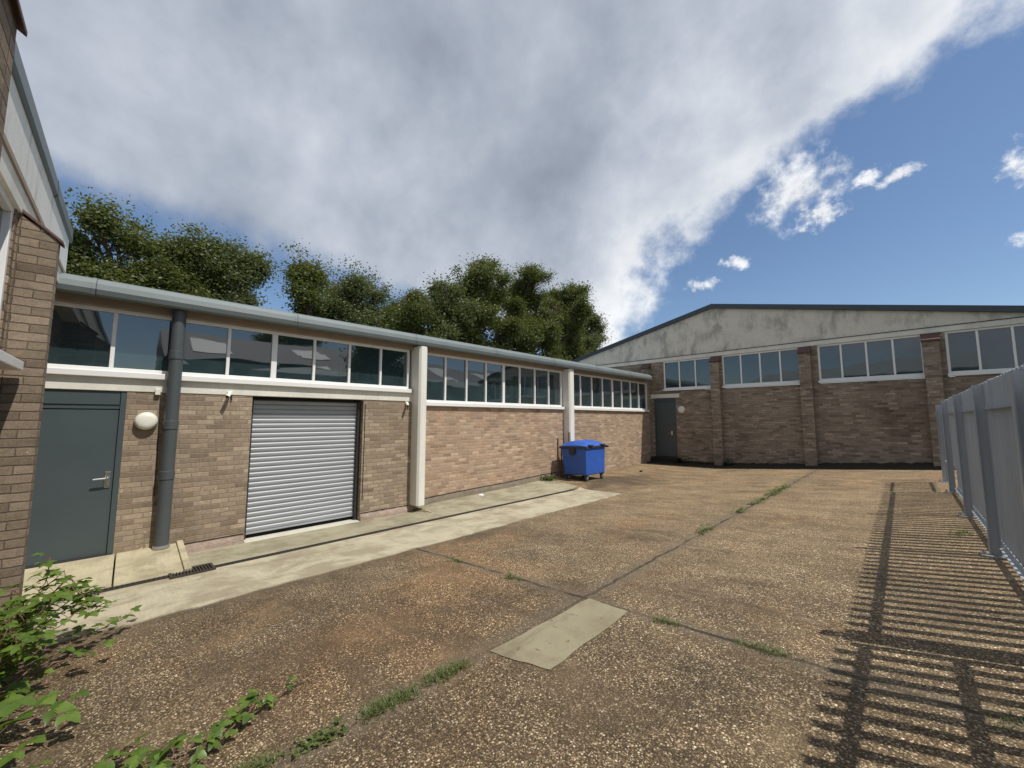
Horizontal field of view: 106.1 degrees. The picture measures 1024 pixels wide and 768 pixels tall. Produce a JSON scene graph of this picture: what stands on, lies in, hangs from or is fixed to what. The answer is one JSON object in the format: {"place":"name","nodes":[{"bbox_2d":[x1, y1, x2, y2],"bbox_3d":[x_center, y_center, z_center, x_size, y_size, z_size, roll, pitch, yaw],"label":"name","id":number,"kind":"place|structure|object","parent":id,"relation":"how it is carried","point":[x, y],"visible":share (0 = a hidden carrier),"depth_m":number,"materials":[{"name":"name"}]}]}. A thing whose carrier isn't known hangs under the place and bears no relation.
{"place":"outdoors","nodes":[
{"label":"outdoors","id":0,"kind":"place"},
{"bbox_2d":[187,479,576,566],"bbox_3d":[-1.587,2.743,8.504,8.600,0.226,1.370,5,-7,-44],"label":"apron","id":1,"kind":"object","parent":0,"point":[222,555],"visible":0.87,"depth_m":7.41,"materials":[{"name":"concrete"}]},
{"bbox_2d":[539,474,556,480],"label":"weed","id":2,"kind":"object","parent":1,"relation":"on","point":[547,478],"visible":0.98,"depth_m":11.70,"materials":[{"name":"green plant"}]},
{"bbox_2d":[0,463,1023,767],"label":"yard","id":3,"kind":"structure","parent":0,"point":[884,609],"depth_m":2.67,"materials":[{"name":"brown concrete"}]},
{"bbox_2d":[0,687,89,767],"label":"bramble","id":4,"kind":"object","parent":3,"relation":"on","point":[10,705],"visible":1,"depth_m":2.02,"materials":[{"name":"plant"}]},
{"bbox_2d":[0,552,141,700],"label":"bramble","id":5,"kind":"object","parent":3,"relation":"on","point":[26,637],"visible":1,"depth_m":2.73,"materials":[{"name":"plant"}]},
{"bbox_2d":[21,543,183,604],"bbox_3d":[-5.349,2.476,4.793,1.820,0.314,1.370,5,-7,-44],"label":"concrete door ramp","id":6,"kind":"structure","parent":3,"relation":"on","point":[132,566],"depth_m":4.92,"materials":[{"name":"concrete"}]},
{"bbox_2d":[92,731,206,767],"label":"bramble","id":7,"kind":"object","parent":3,"relation":"on","point":[157,757],"visible":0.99,"depth_m":1.80,"materials":[{"name":"plant"}]},
{"bbox_2d":[176,540,191,571],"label":"slab kerb","id":8,"kind":"structure","parent":3,"relation":"on","point":[185,561],"depth_m":5.35,"materials":[{"name":"concrete"}]},
{"bbox_2d":[154,675,310,767],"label":"bramble","id":9,"kind":"object","parent":3,"relation":"on","point":[214,736],"visible":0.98,"depth_m":2.04,"materials":[{"name":"plant"}]},
{"bbox_2d":[226,744,286,767],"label":"grass tuft","id":10,"kind":"object","parent":3,"relation":"on","point":[267,758],"visible":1,"depth_m":1.82,"materials":[{"name":"green plant"}]},
{"bbox_2d":[281,717,347,760],"bbox_3d":[-0.980,1.779,1.933,0.299,0.055,0.160,5,-7,-44],"label":"weed","id":11,"kind":"object","parent":3,"relation":"on","point":[319,736],"visible":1,"depth_m":1.94,"materials":[{"name":"green plant"}]},
{"bbox_2d":[21,487,626,653],"bbox_3d":[-1.145,2.512,6.733,10.120,0.124,1.530,5,-7,-44],"label":"concrete apron","id":12,"kind":"object","parent":3,"relation":"on","point":[160,598],"visible":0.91,"depth_m":4.92,"materials":[{"name":"beige concrete"}]},
{"bbox_2d":[26,489,575,605],"bbox_3d":[-1.696,2.628,7.375,10.250,0.054,0.390,5,-7,-44],"label":"drain channel","id":13,"kind":"object","parent":12,"relation":"in","point":[201,568],"visible":0.88,"depth_m":5.38,"materials":[{"name":"grey concrete"}]},
{"bbox_2d":[353,681,423,723],"bbox_3d":[-0.692,1.803,2.178,0.431,0.054,0.257,5,-7,-44],"label":"grass tuft","id":14,"kind":"object","parent":3,"relation":"on","point":[384,705],"visible":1,"depth_m":2.19,"materials":[{"name":"green plant"}]},
{"bbox_2d":[409,655,473,686],"bbox_3d":[-0.441,1.821,2.422,0.456,0.060,0.226,5,-7,-44],"label":"grass tuft","id":15,"kind":"object","parent":3,"relation":"on","point":[446,671],"visible":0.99,"depth_m":2.45,"materials":[{"name":"green plant"}]},
{"bbox_2d":[504,573,523,580],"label":"weed","id":16,"kind":"object","parent":3,"relation":"on","point":[511,575],"visible":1,"depth_m":4.09,"materials":[{"name":"green plant"}]},
{"bbox_2d":[557,438,559,476],"bbox_3d":[1.503,2.375,12.375,0.050,1.289,0.060,5,-7,-44],"label":"timber plank","id":17,"kind":"object","parent":3,"relation":"on","point":[558,459],"visible":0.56,"depth_m":12.35,"materials":[{"name":"brown wood"}]},
{"bbox_2d":[490,598,627,669],"bbox_3d":[0.419,1.860,2.917,1.152,0.038,0.473,5,-7,-44],"label":"concrete patch","id":18,"kind":"object","parent":3,"relation":"on","point":[554,641],"visible":1,"depth_m":2.84,"materials":[{"name":"beige concrete"}]},
{"bbox_2d":[559,440,608,480],"bbox_3d":[2.279,2.368,12.091,1.205,1.210,1.050,5,-10,-44],"label":"wheeled bin","id":19,"kind":"object","parent":3,"relation":"on","point":[585,458],"visible":0.99,"depth_m":11.75,"materials":[{"name":"plastic"}]},
{"bbox_2d":[648,616,680,626],"bbox_3d":[1.175,1.810,2.949,0.152,0.055,0.264,5,-7,-44],"label":"grass tuft","id":20,"kind":"object","parent":3,"relation":"on","point":[669,622],"visible":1,"depth_m":2.94,"materials":[{"name":"green plant"}]},
{"bbox_2d":[672,455,688,463],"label":"weed","id":21,"kind":"object","parent":3,"relation":"on","point":[680,461],"visible":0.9,"depth_m":15.97,"materials":[{"name":"green plant"}]},
{"bbox_2d":[691,523,717,533],"bbox_3d":[2.773,2.085,5.550,0.580,0.095,0.273,5,-7,-44],"label":"weed","id":22,"kind":"object","parent":3,"relation":"on","point":[703,529],"visible":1,"depth_m":5.55,"materials":[{"name":"green plant"}]},
{"bbox_2d":[721,459,734,465],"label":"weed","id":23,"kind":"object","parent":3,"relation":"on","point":[725,463],"visible":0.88,"depth_m":14.74,"materials":[{"name":"green plant"}]},
{"bbox_2d":[731,506,749,512],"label":"weed","id":24,"kind":"object","parent":3,"relation":"on","point":[740,511],"visible":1,"depth_m":6.70,"materials":[{"name":"green plant"}]},
{"bbox_2d":[747,495,768,504],"bbox_3d":[4.854,2.272,7.551,1.002,0.082,0.296,5,-7,-44],"label":"weed","id":25,"kind":"object","parent":3,"relation":"on","point":[758,501],"visible":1,"depth_m":7.45,"materials":[{"name":"green plant"}]},
{"bbox_2d":[732,636,803,662],"bbox_3d":[1.649,1.722,2.501,0.224,0.059,0.395,5,-7,-44],"label":"grass tuft","id":26,"kind":"object","parent":3,"relation":"on","point":[765,646],"visible":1,"depth_m":2.51,"materials":[{"name":"green plant"}]},
{"bbox_2d":[765,483,790,495],"bbox_3d":[5.948,2.356,8.633,1.847,0.131,0.346,5,-7,-44],"label":"weed","id":27,"kind":"object","parent":3,"relation":"on","point":[783,487],"visible":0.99,"depth_m":8.44,"materials":[{"name":"green plant"}]},
{"bbox_2d":[647,461,954,469],"bbox_3d":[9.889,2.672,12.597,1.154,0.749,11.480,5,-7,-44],"label":"leaf litter","id":28,"kind":"object","parent":3,"relation":"on","point":[897,466],"visible":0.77,"depth_m":12.63,"materials":[{"name":"brown plant"}]},
{"bbox_2d":[935,399,955,482],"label":"palisade gate","id":29,"kind":"structure","parent":3,"relation":"on","point":[941,444],"depth_m":8.58,"materials":[{"name":"grey metal"}]},
{"bbox_2d":[948,529,974,536],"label":"grass tuft","id":30,"kind":"object","parent":3,"relation":"on","point":[960,534],"visible":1,"depth_m":4.72,"materials":[{"name":"green plant"}]},
{"bbox_2d":[940,363,1023,653],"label":"palisade fence","id":31,"kind":"object","parent":3,"relation":"on","point":[987,420],"visible":1,"depth_m":3.95,"materials":[{"name":"grey metal"}]},
{"bbox_2d":[984,702,1023,735],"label":"grass tuft","id":32,"kind":"object","parent":3,"relation":"on","point":[1006,719],"visible":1,"depth_m":1.81,"materials":[{"name":"green plant"}]},
{"bbox_2d":[16,0,1023,387],"label":"sky","id":33,"kind":"structure","parent":0,"point":[674,158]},
{"bbox_3d":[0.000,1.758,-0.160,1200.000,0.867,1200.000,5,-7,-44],"label":"ground","id":34,"kind":"structure","parent":0,"visible":0},
{"bbox_2d":[0,0,72,646],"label":"workshop building","id":35,"kind":"structure","parent":34,"relation":"on","point":[36,233],"depth_m":3.24,"materials":[{"name":"brick"}]},
{"bbox_2d":[0,184,23,370],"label":"window","id":36,"kind":"structure","parent":35,"relation":"in","point":[7,362],"depth_m":3.13,"materials":[{"name":"white plastic"}]},
{"bbox_2d":[67,218,115,272],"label":"tree","id":37,"kind":"object","parent":34,"relation":"on","point":[77,243],"visible":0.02,"depth_m":11.46,"materials":[{"name":"green plant"}]},
{"bbox_2d":[61,183,184,289],"bbox_3d":[-12.420,-1.312,12.015,5.280,9.431,3.790,5,-7,-44],"label":"tree","id":38,"kind":"object","parent":34,"relation":"on","point":[102,224],"visible":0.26,"depth_m":11.51,"materials":[{"name":"green plant"}]},
{"bbox_2d":[110,217,230,300],"bbox_3d":[-11.845,-1.037,13.447,5.459,9.137,4.403,3,-6,-26],"label":"tree","id":39,"kind":"object","parent":34,"relation":"on","point":[175,268],"visible":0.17,"depth_m":12.93,"materials":[{"name":"green plant"}]},
{"bbox_2d":[166,218,272,299],"bbox_3d":[-10.976,-1.124,13.773,4.010,9.332,5.107,0,-5,0],"label":"tree","id":40,"kind":"object","parent":34,"relation":"on","point":[220,261],"visible":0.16,"depth_m":13.79,"materials":[{"name":"green plant"}]},
{"bbox_2d":[196,223,288,308],"bbox_3d":[-9.843,-1.068,14.115,3.602,9.301,3.063,5,-7,-44],"label":"tree","id":41,"kind":"object","parent":34,"relation":"on","point":[250,267],"visible":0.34,"depth_m":14.02,"materials":[{"name":"green plant"}]},
{"bbox_2d":[274,243,339,318],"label":"tree","id":42,"kind":"object","parent":34,"relation":"on","point":[307,285],"visible":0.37,"depth_m":15.56,"materials":[{"name":"green plant"}]},
{"bbox_2d":[322,279,350,309],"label":"tree","id":43,"kind":"object","parent":34,"relation":"on","point":[332,291],"visible":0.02,"depth_m":23.25,"materials":[{"name":"green plant"}]},
{"bbox_2d":[25,272,652,568],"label":"single storey wing","id":44,"kind":"structure","parent":34,"relation":"on","point":[194,423],"depth_m":6.88,"materials":[{"name":"brown brick"}]},
{"bbox_2d":[25,409,118,566],"bbox_3d":[-5.961,1.338,5.136,0.885,2.005,0.141,5,-7,-44],"label":"door","id":45,"kind":"structure","parent":44,"relation":"in","point":[72,493],"depth_m":5.20,"materials":[{"name":"paint"}]},
{"bbox_2d":[46,300,411,392],"bbox_3d":[-4.530,-0.483,6.730,6.160,1.000,0.180,5,-7,-44],"label":"window","id":46,"kind":"structure","parent":44,"relation":"in","point":[86,340],"depth_m":6.38,"materials":[{"name":"glass"}]},
{"bbox_2d":[426,353,564,409],"bbox_3d":[-0.232,0.041,10.950,5.390,1.280,0.180,5,-7,-44],"label":"window","id":47,"kind":"structure","parent":44,"relation":"in","point":[453,381],"depth_m":10.61,"materials":[{"name":"glass"}]},
{"bbox_2d":[574,373,649,411],"bbox_3d":[3.957,0.415,15.074,5.790,1.280,0.180,5,-7,-44],"label":"window","id":48,"kind":"structure","parent":44,"relation":"in","point":[597,393],"depth_m":14.91,"materials":[{"name":"glass"}]},
{"bbox_2d":[319,255,381,326],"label":"tree","id":49,"kind":"object","parent":34,"relation":"on","point":[355,288],"visible":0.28,"depth_m":16.66,"materials":[{"name":"green plant"}]},
{"bbox_2d":[335,267,396,327],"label":"tree","id":50,"kind":"object","parent":34,"relation":"on","point":[376,301],"visible":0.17,"depth_m":17.69,"materials":[{"name":"green plant"}]},
{"bbox_2d":[378,292,404,331],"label":"tree","id":51,"kind":"object","parent":34,"relation":"on","point":[387,310],"visible":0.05,"depth_m":25.72,"materials":[{"name":"green plant"}]},
{"bbox_2d":[385,286,458,334],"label":"tree","id":52,"kind":"object","parent":34,"relation":"on","point":[416,310],"visible":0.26,"depth_m":22.10,"materials":[{"name":"green plant"}]},
{"bbox_2d":[393,265,490,342],"bbox_3d":[-4.213,-1.339,23.807,5.761,11.639,6.924,5,-7,-44],"label":"tree","id":53,"kind":"object","parent":34,"relation":"on","point":[453,315],"visible":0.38,"depth_m":23.75,"materials":[{"name":"green plant"}]},
{"bbox_2d":[451,252,531,351],"bbox_3d":[-2.638,-2.378,27.711,8.318,14.405,8.627,5,-7,-44],"label":"tree","id":54,"kind":"object","parent":34,"relation":"on","point":[480,277],"visible":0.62,"depth_m":26.42,"materials":[{"name":"green plant"}]},
{"bbox_2d":[490,260,571,360],"bbox_3d":[0.611,-2.287,30.973,8.218,14.754,10.501,5,-7,-44],"label":"tree","id":55,"kind":"object","parent":34,"relation":"on","point":[544,329],"visible":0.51,"depth_m":30.09,"materials":[{"name":"green plant"}]},
{"bbox_2d":[534,278,599,360],"bbox_3d":[5.507,-2.343,34.278,8.812,15.511,9.508,5,-7,-44],"label":"tree","id":56,"kind":"object","parent":34,"relation":"on","point":[574,320],"visible":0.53,"depth_m":33.69,"materials":[{"name":"green plant"}]},
{"bbox_2d":[582,310,612,351],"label":"tree","id":57,"kind":"object","parent":34,"relation":"on","point":[596,337],"visible":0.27,"depth_m":38.70,"materials":[{"name":"green plant"}]},
{"bbox_2d":[571,304,1023,465],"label":"gabled building","id":58,"kind":"structure","parent":34,"relation":"on","point":[700,366],"depth_m":13.16,"materials":[{"name":"brown brick"}]},
{"bbox_2d":[656,401,676,456],"bbox_3d":[6.691,1.938,16.746,0.127,2.390,0.840,5,-7,-44],"label":"door","id":59,"kind":"structure","parent":58,"relation":"in","point":[665,410],"depth_m":16.75,"materials":[{"name":"paint"}]},
{"bbox_2d":[663,357,710,390],"bbox_3d":[7.389,-0.394,16.275,0.170,1.300,2.030,5,-7,-44],"label":"window","id":60,"kind":"structure","parent":58,"relation":"in","point":[688,374],"depth_m":16.30,"materials":[{"name":"glass"}]},
{"bbox_2d":[722,347,799,387],"bbox_3d":[9.256,-0.565,14.394,0.170,1.300,2.580,5,-7,-44],"label":"window","id":61,"kind":"structure","parent":58,"relation":"in","point":[772,367],"depth_m":14.37,"materials":[{"name":"glass"}]},
{"bbox_2d":[817,335,924,382],"bbox_3d":[11.348,-0.757,12.288,0.170,1.300,2.530,5,-7,-44],"label":"window","id":62,"kind":"structure","parent":58,"relation":"in","point":[901,357],"depth_m":12.24,"materials":[{"name":"glass"}]},
{"bbox_2d":[944,323,1023,376],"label":"window","id":63,"kind":"structure","parent":58,"relation":"in","point":[997,349],"depth_m":10.62,"materials":[{"name":"glass"}]}
]}

